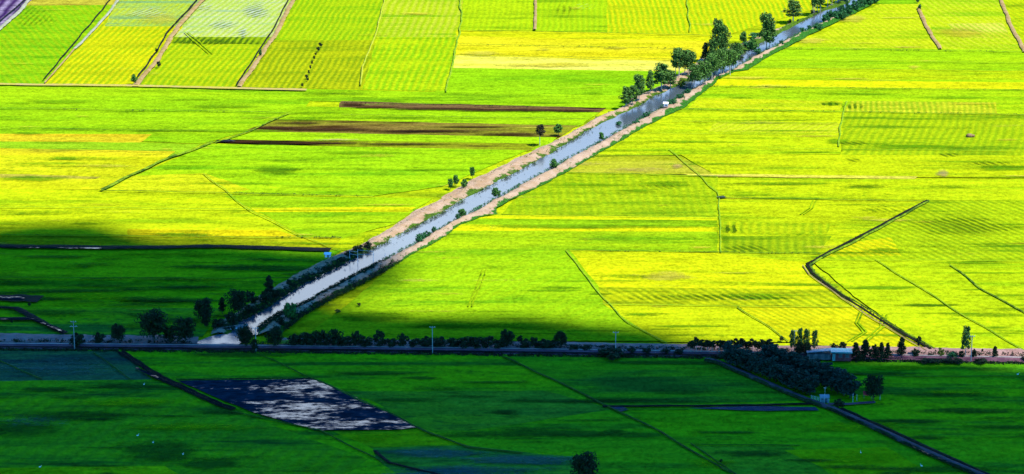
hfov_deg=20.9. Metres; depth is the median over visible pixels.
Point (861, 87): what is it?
field bund
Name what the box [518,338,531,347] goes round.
shrub
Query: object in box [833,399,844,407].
shrub
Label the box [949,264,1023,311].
field bund
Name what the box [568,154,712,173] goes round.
rice field
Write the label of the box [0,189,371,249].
rice field
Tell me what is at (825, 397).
hut
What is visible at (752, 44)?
bank tree
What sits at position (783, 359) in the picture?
plantation tree
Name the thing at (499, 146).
rice field
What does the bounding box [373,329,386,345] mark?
shrub
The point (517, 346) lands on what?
ditch grass
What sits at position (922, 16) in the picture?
path
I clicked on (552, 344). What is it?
shrub
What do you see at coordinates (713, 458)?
field bund
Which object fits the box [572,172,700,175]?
field bund
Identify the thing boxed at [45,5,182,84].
rice field
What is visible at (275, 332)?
broadleaf tree
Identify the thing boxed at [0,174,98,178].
rice field
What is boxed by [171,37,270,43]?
rice field
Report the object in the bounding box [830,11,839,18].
bush
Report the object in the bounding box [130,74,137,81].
bank tree
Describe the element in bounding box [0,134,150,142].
rice field
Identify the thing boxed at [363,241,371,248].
shrub
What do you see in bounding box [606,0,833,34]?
rice field
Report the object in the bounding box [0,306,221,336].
rice field
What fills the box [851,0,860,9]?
bush
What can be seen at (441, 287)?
rice field
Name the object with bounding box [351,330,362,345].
shrub
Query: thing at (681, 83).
shrub
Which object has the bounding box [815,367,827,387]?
plantation tree
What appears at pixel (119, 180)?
field bund
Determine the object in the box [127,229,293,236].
rice field
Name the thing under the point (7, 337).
road dike
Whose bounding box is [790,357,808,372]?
plantation tree
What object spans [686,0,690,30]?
field bund
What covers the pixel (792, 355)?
plantation tree
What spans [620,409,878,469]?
rice field
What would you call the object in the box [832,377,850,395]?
plantation tree
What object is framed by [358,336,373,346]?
shrub
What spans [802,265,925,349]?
field bund
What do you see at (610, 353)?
shrub
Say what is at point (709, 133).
field bund
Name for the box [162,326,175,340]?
shrub
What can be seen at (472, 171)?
bank tree
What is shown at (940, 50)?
field bund
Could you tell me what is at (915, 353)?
shrub
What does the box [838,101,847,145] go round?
field bund
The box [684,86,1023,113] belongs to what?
rice field
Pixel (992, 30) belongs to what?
rice field
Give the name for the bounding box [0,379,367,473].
rice field
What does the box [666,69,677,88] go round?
eucalyptus tree
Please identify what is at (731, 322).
rice field
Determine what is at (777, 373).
plantation tree
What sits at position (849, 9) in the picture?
bush
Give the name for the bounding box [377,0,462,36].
rice field
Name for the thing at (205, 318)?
shrub
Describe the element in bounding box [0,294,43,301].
ditch
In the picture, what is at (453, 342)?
shrub
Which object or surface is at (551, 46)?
rice field
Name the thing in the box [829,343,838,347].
shrub
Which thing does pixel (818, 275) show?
field bund
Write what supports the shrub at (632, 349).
on the road embankment
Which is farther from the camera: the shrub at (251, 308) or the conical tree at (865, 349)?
the shrub at (251, 308)
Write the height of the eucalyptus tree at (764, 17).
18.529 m
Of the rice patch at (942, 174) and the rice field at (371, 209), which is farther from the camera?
the rice patch at (942, 174)
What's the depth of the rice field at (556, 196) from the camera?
1029.96 m
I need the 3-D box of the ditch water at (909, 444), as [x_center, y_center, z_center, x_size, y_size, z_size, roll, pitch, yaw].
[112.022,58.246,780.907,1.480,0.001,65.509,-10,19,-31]
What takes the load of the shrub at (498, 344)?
on the road dike at (907, 351)
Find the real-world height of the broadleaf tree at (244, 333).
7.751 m
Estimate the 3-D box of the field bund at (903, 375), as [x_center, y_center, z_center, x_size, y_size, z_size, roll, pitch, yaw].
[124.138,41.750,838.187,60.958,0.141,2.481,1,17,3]
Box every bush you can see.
[415,233,424,241]
[423,231,430,236]
[668,99,676,103]
[750,32,763,37]
[752,48,761,53]
[813,23,823,28]
[821,14,830,21]
[825,10,833,17]
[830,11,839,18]
[837,5,845,10]
[837,9,848,19]
[843,4,853,13]
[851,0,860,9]
[855,0,867,6]
[946,351,957,356]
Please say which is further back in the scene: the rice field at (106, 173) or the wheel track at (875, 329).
the rice field at (106, 173)
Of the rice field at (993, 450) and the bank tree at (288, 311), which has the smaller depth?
the rice field at (993, 450)
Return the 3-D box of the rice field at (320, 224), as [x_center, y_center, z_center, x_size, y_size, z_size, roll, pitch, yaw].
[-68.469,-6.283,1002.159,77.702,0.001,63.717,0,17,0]
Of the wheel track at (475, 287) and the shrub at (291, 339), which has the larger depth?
the wheel track at (475, 287)
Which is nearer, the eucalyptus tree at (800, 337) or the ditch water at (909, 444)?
the ditch water at (909, 444)
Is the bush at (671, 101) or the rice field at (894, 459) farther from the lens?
the bush at (671, 101)
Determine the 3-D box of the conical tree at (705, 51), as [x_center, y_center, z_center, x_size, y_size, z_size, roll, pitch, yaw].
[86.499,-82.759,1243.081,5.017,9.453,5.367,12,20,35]
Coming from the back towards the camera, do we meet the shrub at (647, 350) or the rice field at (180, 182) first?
the rice field at (180, 182)
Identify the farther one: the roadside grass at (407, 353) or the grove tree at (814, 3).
the grove tree at (814, 3)
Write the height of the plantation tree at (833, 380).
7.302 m
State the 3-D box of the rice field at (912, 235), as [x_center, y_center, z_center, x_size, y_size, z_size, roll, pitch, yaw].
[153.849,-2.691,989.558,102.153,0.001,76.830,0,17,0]
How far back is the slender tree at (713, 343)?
856.93 m
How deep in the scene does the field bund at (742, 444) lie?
781.72 m
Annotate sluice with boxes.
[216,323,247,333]
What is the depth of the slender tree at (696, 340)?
856.71 m
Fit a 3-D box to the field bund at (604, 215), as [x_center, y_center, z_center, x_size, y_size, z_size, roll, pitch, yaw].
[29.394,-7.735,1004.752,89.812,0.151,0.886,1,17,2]
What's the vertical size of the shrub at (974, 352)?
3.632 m
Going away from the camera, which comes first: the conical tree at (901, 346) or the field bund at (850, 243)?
the conical tree at (901, 346)
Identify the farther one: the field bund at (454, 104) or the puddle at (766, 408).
the field bund at (454, 104)
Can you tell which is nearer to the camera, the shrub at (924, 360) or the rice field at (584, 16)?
the shrub at (924, 360)
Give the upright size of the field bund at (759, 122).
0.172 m
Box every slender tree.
[687,340,694,348]
[692,336,700,351]
[698,339,704,351]
[702,340,710,351]
[709,340,715,351]
[716,340,722,346]
[732,338,740,344]
[740,338,745,345]
[744,341,752,348]
[748,338,756,350]
[754,341,760,351]
[759,339,768,345]
[916,335,921,349]
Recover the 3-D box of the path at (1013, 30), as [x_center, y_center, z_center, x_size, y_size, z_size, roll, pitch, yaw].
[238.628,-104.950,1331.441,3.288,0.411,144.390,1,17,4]
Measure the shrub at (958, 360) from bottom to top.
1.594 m
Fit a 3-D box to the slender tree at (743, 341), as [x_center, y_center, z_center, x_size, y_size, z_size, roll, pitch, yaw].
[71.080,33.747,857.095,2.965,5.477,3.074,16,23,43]
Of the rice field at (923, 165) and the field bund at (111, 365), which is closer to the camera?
the field bund at (111, 365)
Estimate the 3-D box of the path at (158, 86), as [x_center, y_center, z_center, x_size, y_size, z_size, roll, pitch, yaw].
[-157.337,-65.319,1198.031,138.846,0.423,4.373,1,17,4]
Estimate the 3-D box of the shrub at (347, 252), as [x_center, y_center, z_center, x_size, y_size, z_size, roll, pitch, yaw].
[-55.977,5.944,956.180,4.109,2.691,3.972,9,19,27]
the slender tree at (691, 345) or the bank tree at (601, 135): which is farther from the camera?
the bank tree at (601, 135)
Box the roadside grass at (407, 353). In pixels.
[0,347,1023,364]
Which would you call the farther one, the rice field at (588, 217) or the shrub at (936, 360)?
the rice field at (588, 217)
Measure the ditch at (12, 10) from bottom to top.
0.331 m
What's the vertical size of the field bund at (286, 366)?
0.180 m
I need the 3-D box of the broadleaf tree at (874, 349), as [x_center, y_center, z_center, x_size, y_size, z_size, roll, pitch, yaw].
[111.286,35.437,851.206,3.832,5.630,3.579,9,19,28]
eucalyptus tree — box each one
[535,124,545,145]
[618,86,633,105]
[629,85,639,103]
[633,74,645,95]
[646,70,653,90]
[653,62,673,89]
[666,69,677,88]
[709,18,723,48]
[718,24,731,48]
[758,12,775,49]
[762,20,777,48]
[781,0,802,20]
[789,330,795,347]
[795,328,802,342]
[802,328,810,343]
[811,330,818,348]
[960,325,972,355]
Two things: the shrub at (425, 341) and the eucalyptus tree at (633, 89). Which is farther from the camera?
the eucalyptus tree at (633, 89)
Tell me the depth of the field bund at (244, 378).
835.20 m
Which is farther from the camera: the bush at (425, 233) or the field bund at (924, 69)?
the field bund at (924, 69)
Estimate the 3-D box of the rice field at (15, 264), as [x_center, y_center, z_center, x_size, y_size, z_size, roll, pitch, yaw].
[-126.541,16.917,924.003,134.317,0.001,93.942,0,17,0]
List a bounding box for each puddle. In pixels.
[612,407,627,410]
[700,406,817,410]
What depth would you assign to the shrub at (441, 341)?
862.33 m
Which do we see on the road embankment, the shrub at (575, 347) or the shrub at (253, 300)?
the shrub at (575, 347)
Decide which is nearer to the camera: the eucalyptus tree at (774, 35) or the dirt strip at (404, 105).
the dirt strip at (404, 105)
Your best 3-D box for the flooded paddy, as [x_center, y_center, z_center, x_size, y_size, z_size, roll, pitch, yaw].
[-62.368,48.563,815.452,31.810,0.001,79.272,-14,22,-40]
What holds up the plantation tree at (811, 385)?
on the rice field at (993, 450)
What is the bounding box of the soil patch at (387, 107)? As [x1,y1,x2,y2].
[225,103,593,144]
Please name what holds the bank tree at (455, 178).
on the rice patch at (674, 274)
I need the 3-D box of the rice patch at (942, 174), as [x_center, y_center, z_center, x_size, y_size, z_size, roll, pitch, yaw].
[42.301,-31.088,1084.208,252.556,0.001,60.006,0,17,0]
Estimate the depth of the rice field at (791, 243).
972.85 m
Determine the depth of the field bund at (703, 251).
961.80 m
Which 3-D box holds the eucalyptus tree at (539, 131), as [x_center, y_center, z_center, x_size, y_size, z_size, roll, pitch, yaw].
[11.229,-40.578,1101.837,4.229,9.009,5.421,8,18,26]
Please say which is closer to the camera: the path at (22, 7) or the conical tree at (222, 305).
the conical tree at (222, 305)
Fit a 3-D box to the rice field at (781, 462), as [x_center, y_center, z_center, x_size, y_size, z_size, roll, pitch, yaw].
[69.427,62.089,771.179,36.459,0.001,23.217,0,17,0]
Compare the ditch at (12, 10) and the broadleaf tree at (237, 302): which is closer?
the broadleaf tree at (237, 302)
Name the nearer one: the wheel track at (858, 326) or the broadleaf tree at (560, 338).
the broadleaf tree at (560, 338)
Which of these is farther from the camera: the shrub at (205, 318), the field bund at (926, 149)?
the field bund at (926, 149)
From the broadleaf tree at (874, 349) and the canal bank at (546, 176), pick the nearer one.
the broadleaf tree at (874, 349)
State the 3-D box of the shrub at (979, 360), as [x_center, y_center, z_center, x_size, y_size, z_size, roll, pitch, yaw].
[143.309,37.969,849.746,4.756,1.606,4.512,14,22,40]
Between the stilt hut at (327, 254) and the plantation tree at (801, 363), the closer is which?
the plantation tree at (801, 363)
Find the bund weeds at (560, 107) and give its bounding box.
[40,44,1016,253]
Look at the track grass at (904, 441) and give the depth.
784.61 m
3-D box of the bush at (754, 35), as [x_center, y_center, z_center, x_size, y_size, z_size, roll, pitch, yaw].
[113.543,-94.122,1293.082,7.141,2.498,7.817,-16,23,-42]
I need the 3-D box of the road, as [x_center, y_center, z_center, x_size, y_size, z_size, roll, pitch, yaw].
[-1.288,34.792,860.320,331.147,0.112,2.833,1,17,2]
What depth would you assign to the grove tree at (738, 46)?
1235.10 m
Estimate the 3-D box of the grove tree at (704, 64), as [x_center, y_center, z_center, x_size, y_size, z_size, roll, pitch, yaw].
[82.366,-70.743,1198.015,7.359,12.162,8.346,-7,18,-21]
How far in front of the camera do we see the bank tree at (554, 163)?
1066.84 m
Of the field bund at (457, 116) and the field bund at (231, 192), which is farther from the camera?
the field bund at (457, 116)
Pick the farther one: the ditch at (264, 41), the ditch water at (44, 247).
the ditch at (264, 41)
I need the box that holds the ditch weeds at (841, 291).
[806,201,928,345]
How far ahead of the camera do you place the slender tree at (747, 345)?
856.42 m
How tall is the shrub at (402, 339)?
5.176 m
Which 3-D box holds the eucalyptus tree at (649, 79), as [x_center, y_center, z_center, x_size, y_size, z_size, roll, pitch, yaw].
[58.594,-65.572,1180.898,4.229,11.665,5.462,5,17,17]
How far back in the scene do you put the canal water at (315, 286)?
1035.10 m
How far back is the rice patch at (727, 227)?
1282.34 m
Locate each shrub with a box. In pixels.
[69,332,84,347]
[92,332,105,342]
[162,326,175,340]
[201,312,210,326]
[211,318,225,329]
[224,311,237,321]
[244,291,259,303]
[246,304,256,312]
[250,338,258,349]
[258,291,272,302]
[271,289,280,297]
[275,317,284,323]
[286,334,299,344]
[295,331,311,344]
[307,330,323,345]
[314,330,330,344]
[325,328,343,345]
[337,336,352,345]
[344,250,354,256]
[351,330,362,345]
[353,244,363,251]
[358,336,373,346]
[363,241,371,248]
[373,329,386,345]
[386,338,398,346]
[397,332,409,345]
[408,338,420,346]
[418,336,433,346]
[433,336,449,346]
[446,337,457,346]
[456,336,470,348]
[468,336,484,348]
[481,335,494,347]
[493,339,507,347]
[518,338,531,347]
[529,337,541,347]
[536,339,551,347]
[547,340,557,348]
[567,344,579,349]
[579,344,591,350]
[598,346,626,360]
[626,347,636,352]
[642,348,650,352]
[673,349,682,353]
[677,78,685,86]
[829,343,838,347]
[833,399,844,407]
[839,342,846,347]
[912,348,919,356]
[918,357,933,363]
[929,358,942,363]
[937,347,944,355]
[940,357,954,363]
[951,357,964,363]
[972,349,976,356]
[974,358,987,363]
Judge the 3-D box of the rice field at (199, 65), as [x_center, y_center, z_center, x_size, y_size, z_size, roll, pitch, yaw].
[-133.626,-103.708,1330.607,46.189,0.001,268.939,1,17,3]
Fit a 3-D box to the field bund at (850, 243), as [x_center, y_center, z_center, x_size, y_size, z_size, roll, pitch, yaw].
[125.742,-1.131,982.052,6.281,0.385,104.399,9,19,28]
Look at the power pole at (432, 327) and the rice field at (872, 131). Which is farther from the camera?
the rice field at (872, 131)
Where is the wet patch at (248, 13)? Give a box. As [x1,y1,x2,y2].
[145,5,265,33]
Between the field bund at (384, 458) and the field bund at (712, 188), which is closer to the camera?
the field bund at (384, 458)
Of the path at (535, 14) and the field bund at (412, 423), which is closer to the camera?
the field bund at (412, 423)
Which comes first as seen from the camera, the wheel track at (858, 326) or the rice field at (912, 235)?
the wheel track at (858, 326)
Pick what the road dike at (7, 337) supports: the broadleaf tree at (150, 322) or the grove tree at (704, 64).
the broadleaf tree at (150, 322)
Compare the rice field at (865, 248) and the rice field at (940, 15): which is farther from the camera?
the rice field at (940, 15)
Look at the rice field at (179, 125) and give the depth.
1138.05 m
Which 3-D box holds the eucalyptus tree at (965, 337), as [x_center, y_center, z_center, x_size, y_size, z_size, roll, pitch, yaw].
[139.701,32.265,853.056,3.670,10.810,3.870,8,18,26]
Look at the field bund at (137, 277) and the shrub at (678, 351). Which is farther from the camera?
the field bund at (137, 277)
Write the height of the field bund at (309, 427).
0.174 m
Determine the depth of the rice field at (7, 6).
1360.60 m
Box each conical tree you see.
[217,297,225,313]
[263,275,273,291]
[700,42,708,59]
[851,342,861,360]
[859,339,872,359]
[878,342,887,360]
[884,342,892,359]
[895,336,906,354]
[992,346,998,356]
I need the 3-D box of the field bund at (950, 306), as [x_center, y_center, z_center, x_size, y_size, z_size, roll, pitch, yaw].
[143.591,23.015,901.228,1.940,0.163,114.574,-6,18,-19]
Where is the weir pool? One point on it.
(229, 338)
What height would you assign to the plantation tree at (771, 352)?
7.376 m
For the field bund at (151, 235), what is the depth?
980.47 m
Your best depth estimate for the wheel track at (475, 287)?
922.47 m
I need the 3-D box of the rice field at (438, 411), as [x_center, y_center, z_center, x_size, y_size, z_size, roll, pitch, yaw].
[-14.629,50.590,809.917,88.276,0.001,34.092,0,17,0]
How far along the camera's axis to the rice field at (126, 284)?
927.46 m
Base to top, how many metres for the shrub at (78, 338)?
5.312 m
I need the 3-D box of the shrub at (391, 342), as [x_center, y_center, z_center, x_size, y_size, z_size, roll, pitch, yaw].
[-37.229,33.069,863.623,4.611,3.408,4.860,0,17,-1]
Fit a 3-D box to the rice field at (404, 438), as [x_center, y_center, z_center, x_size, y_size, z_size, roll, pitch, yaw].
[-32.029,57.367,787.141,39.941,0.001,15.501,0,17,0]
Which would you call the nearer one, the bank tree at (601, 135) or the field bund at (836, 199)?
the field bund at (836, 199)
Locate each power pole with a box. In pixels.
[70,321,76,348]
[430,326,434,353]
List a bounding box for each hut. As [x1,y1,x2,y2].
[324,252,330,256]
[819,394,829,402]
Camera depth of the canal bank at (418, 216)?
1051.94 m
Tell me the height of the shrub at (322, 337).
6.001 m
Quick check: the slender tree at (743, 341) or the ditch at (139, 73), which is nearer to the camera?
the slender tree at (743, 341)
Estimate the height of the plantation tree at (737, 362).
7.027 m
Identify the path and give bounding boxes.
[0,0,29,29]
[0,83,306,89]
[44,48,74,81]
[74,0,118,48]
[133,0,203,84]
[238,0,294,86]
[360,0,384,83]
[533,0,536,28]
[828,401,875,404]
[917,7,941,48]
[1000,0,1023,50]
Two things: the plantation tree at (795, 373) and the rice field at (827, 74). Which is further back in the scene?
the rice field at (827, 74)
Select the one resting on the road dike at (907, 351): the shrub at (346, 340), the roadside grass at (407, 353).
the shrub at (346, 340)
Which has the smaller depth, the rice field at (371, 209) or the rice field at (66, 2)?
the rice field at (371, 209)
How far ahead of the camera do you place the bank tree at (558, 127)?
1117.42 m
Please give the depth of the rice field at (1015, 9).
1343.66 m
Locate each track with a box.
[468,269,483,305]
[471,269,486,305]
[704,357,984,473]
[848,312,863,340]
[852,312,867,340]
[865,314,882,338]
[868,314,887,340]
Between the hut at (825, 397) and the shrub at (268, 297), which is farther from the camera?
the shrub at (268, 297)
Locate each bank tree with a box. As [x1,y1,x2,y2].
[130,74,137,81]
[282,302,297,319]
[448,179,453,189]
[453,175,458,184]
[458,208,465,216]
[460,179,467,187]
[469,167,474,178]
[491,187,500,196]
[549,158,558,167]
[553,124,562,135]
[599,132,604,139]
[739,31,747,41]
[746,38,758,49]
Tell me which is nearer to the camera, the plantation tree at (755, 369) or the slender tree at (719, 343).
the plantation tree at (755, 369)
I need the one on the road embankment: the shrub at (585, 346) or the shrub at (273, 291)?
the shrub at (585, 346)
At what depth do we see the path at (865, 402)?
813.97 m
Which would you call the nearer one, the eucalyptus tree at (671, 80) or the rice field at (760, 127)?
the rice field at (760, 127)
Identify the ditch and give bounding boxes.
[0,0,23,20]
[0,244,330,250]
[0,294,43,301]
[0,306,69,333]
[0,317,31,319]
[0,342,1002,359]
[43,0,108,78]
[117,350,235,409]
[137,0,196,75]
[236,0,288,83]
[806,200,930,348]
[841,408,989,473]
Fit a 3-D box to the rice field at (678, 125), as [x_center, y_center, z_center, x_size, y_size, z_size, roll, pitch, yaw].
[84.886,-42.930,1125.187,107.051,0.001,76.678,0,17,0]
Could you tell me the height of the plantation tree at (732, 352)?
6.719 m
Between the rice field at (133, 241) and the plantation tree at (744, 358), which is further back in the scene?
the rice field at (133, 241)
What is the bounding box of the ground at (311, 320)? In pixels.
[53,0,1023,346]
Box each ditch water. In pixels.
[0,246,100,248]
[0,296,24,299]
[0,318,62,331]
[135,367,160,379]
[836,411,975,473]
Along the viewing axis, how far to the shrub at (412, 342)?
862.64 m
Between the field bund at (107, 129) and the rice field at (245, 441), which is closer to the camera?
the rice field at (245, 441)
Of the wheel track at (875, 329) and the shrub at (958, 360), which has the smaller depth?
the shrub at (958, 360)
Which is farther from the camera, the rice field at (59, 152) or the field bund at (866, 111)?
the field bund at (866, 111)
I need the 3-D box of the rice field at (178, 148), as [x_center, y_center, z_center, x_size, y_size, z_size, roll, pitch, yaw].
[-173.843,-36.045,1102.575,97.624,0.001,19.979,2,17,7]
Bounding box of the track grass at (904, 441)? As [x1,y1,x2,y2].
[828,408,970,473]
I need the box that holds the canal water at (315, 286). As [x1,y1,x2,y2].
[231,0,856,334]
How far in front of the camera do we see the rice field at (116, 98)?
1179.58 m
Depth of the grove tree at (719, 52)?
1211.39 m
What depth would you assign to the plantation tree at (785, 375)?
826.95 m
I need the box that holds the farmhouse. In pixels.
[806,348,852,360]
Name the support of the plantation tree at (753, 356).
on the rice field at (993, 450)
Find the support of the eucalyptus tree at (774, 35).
on the canal bank at (546, 176)
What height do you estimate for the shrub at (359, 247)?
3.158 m
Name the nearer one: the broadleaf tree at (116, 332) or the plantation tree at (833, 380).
the plantation tree at (833, 380)
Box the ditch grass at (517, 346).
[0,338,1023,355]
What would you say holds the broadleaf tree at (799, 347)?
on the rice field at (993, 450)
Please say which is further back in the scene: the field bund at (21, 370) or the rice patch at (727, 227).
the rice patch at (727, 227)
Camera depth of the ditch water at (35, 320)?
888.05 m
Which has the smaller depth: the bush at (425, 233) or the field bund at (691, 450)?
the field bund at (691, 450)
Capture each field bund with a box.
[0,234,340,237]
[0,360,41,378]
[15,147,148,150]
[24,277,292,277]
[32,206,367,209]
[48,128,168,129]
[62,108,287,112]
[93,352,129,378]
[101,141,212,189]
[103,190,372,196]
[176,378,313,379]
[203,173,339,250]
[215,112,288,142]
[223,409,383,462]
[258,353,314,379]
[315,379,522,452]
[344,114,580,118]
[350,102,591,108]
[373,450,439,473]
[445,0,462,90]
[474,30,714,35]
[485,44,692,48]
[486,214,682,216]
[502,355,730,472]
[505,55,664,58]
[566,250,665,342]
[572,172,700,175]
[596,250,820,253]
[600,303,852,306]
[603,402,811,406]
[669,149,720,250]
[680,108,1023,114]
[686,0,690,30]
[687,133,732,133]
[690,443,735,473]
[694,444,790,444]
[712,121,797,122]
[729,197,921,200]
[737,307,787,340]
[757,66,1013,70]
[762,86,1023,89]
[788,59,1023,62]
[801,148,1012,150]
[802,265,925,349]
[805,48,1023,51]
[809,200,929,272]
[815,272,934,348]
[820,259,994,260]
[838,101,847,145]
[844,373,1007,376]
[875,259,1023,349]
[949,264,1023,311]
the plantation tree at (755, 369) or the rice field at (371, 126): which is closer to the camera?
the plantation tree at (755, 369)
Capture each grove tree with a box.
[670,47,688,74]
[683,49,696,74]
[687,64,704,88]
[696,59,712,82]
[704,53,722,79]
[707,37,719,52]
[713,48,727,74]
[721,47,734,72]
[728,42,742,64]
[729,49,739,69]
[811,0,819,12]
[816,0,824,13]
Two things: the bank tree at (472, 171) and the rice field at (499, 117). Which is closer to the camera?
the bank tree at (472, 171)
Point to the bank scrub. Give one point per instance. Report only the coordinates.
(243, 315)
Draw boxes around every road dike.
[0,333,197,342]
[275,338,1023,355]
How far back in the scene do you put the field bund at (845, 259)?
952.58 m
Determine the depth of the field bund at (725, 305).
902.80 m
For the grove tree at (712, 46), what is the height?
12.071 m
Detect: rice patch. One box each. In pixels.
[0,255,1023,473]
[0,362,569,473]
[7,92,1023,335]
[23,9,862,231]
[24,12,1023,309]
[47,293,976,464]
[323,139,945,175]
[654,142,1006,299]
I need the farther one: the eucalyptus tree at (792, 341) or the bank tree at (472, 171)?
the bank tree at (472, 171)
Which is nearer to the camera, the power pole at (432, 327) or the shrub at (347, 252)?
the power pole at (432, 327)
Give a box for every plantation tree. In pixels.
[717,341,735,360]
[725,344,743,363]
[731,348,752,367]
[738,352,754,368]
[745,350,764,373]
[751,356,768,376]
[756,355,779,378]
[760,343,778,357]
[765,346,786,357]
[765,363,782,381]
[769,365,790,384]
[772,348,788,361]
[778,368,796,384]
[779,351,796,364]
[781,352,801,367]
[786,368,802,389]
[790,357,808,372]
[790,369,809,391]
[797,359,815,371]
[798,374,820,394]
[802,360,816,376]
[807,361,826,385]
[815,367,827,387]
[820,367,836,390]
[824,369,844,392]
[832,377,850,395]
[835,367,848,374]
[838,373,864,397]
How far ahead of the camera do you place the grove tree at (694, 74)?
1191.44 m
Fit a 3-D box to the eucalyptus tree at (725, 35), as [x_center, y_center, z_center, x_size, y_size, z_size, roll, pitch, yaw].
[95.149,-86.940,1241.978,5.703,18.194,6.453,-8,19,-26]
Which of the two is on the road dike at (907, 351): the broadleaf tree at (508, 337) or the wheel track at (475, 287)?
the broadleaf tree at (508, 337)
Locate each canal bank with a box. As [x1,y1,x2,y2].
[211,0,850,333]
[258,1,875,333]
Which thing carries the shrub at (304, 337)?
on the road dike at (907, 351)
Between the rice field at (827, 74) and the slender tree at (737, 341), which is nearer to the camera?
the slender tree at (737, 341)
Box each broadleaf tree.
[108,323,126,342]
[134,307,169,340]
[170,316,195,342]
[193,297,214,319]
[223,288,252,312]
[235,323,256,345]
[263,326,283,346]
[497,329,516,346]
[553,331,567,345]
[568,451,600,473]
[794,341,803,353]
[802,342,811,354]
[863,374,885,399]
[868,344,879,358]
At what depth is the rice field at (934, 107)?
1163.58 m
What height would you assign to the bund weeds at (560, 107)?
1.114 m
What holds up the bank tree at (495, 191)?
on the canal bank at (546, 176)
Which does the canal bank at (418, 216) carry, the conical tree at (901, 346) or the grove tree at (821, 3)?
the grove tree at (821, 3)
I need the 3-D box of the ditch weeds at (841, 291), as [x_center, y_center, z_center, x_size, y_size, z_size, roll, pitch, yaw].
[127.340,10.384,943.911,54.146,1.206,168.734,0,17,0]
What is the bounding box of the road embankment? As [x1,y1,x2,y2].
[0,342,1023,362]
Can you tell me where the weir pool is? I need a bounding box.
[197,332,239,343]
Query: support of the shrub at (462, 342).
on the road dike at (907, 351)
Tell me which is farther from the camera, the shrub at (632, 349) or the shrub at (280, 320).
the shrub at (280, 320)
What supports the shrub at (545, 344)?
on the road dike at (907, 351)
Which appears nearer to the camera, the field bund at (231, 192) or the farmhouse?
the farmhouse
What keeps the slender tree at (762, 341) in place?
on the road embankment
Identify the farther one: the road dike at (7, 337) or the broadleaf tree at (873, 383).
the road dike at (7, 337)
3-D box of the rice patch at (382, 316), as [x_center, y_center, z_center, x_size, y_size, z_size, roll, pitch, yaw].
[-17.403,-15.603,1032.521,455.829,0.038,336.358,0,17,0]
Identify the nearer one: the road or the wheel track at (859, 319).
the road
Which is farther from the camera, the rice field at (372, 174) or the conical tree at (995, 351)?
the rice field at (372, 174)
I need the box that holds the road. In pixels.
[1,343,1021,357]
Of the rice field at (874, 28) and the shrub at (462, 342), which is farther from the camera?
the rice field at (874, 28)
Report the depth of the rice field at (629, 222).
998.01 m
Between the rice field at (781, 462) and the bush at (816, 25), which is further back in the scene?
the bush at (816, 25)
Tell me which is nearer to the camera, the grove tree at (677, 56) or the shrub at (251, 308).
the shrub at (251, 308)
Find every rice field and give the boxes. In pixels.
[0,0,30,25]
[0,5,111,83]
[0,85,319,113]
[0,110,276,143]
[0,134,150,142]
[0,141,199,155]
[0,148,174,156]
[0,155,166,189]
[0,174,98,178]
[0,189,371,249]
[0,236,340,249]
[0,248,340,330]
[0,279,283,289]
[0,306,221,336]
[0,350,150,380]
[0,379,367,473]
[0,466,177,473]
[1,349,1023,473]
[26,0,115,5]
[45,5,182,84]
[104,144,526,195]
[105,0,201,25]
[108,173,249,191]
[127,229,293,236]
[136,8,264,86]
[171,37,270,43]
[175,0,290,36]
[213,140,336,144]
[225,196,431,238]
[226,131,556,149]
[227,139,538,150]
[242,40,374,88]
[247,119,577,137]
[252,207,415,211]
[263,106,598,126]
[272,0,383,39]
[297,89,622,108]
[310,248,658,340]
[326,68,681,108]
[331,430,467,448]
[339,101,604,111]
[345,391,610,430]
[363,37,456,90]
[373,446,597,473]
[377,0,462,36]
[425,231,717,251]
[452,224,717,231]
[453,55,686,71]
[455,33,708,63]
[456,30,717,40]
[461,0,534,29]
[463,218,716,226]
[478,215,716,219]
[502,172,717,216]
[508,356,798,405]
[535,0,607,31]
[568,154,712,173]
[570,250,830,288]
[598,108,842,154]
[598,287,852,305]
[604,304,788,341]
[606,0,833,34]
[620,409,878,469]
[681,154,1023,177]
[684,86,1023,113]
[686,174,916,178]
[688,98,842,110]
[697,445,828,473]
[709,122,839,132]
[714,79,1023,88]
[716,198,924,262]
[717,178,1023,200]
[719,47,1023,81]
[721,222,830,233]
[721,236,830,254]
[722,68,1023,79]
[739,306,918,346]
[784,447,931,473]
[797,2,939,48]
[811,259,1023,348]
[814,200,1023,260]
[825,237,900,256]
[840,112,1023,154]
[845,101,996,113]
[875,0,917,3]
[919,0,1021,49]
[948,23,1009,37]
[1003,0,1023,44]
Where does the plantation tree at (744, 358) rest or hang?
on the rice field at (993, 450)
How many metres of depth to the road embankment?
861.11 m
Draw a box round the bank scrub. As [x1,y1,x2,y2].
[222,250,400,329]
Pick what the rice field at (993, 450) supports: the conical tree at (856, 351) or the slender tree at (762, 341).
the conical tree at (856, 351)
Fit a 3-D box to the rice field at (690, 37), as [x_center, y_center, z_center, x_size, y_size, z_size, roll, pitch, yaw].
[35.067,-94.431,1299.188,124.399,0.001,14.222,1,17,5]
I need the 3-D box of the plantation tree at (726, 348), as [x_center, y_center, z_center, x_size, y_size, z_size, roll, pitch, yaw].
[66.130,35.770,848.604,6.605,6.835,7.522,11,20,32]
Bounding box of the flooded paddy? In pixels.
[178,379,415,429]
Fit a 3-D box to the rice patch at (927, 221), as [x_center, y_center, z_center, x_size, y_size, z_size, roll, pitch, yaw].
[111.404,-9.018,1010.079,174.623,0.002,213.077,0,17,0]

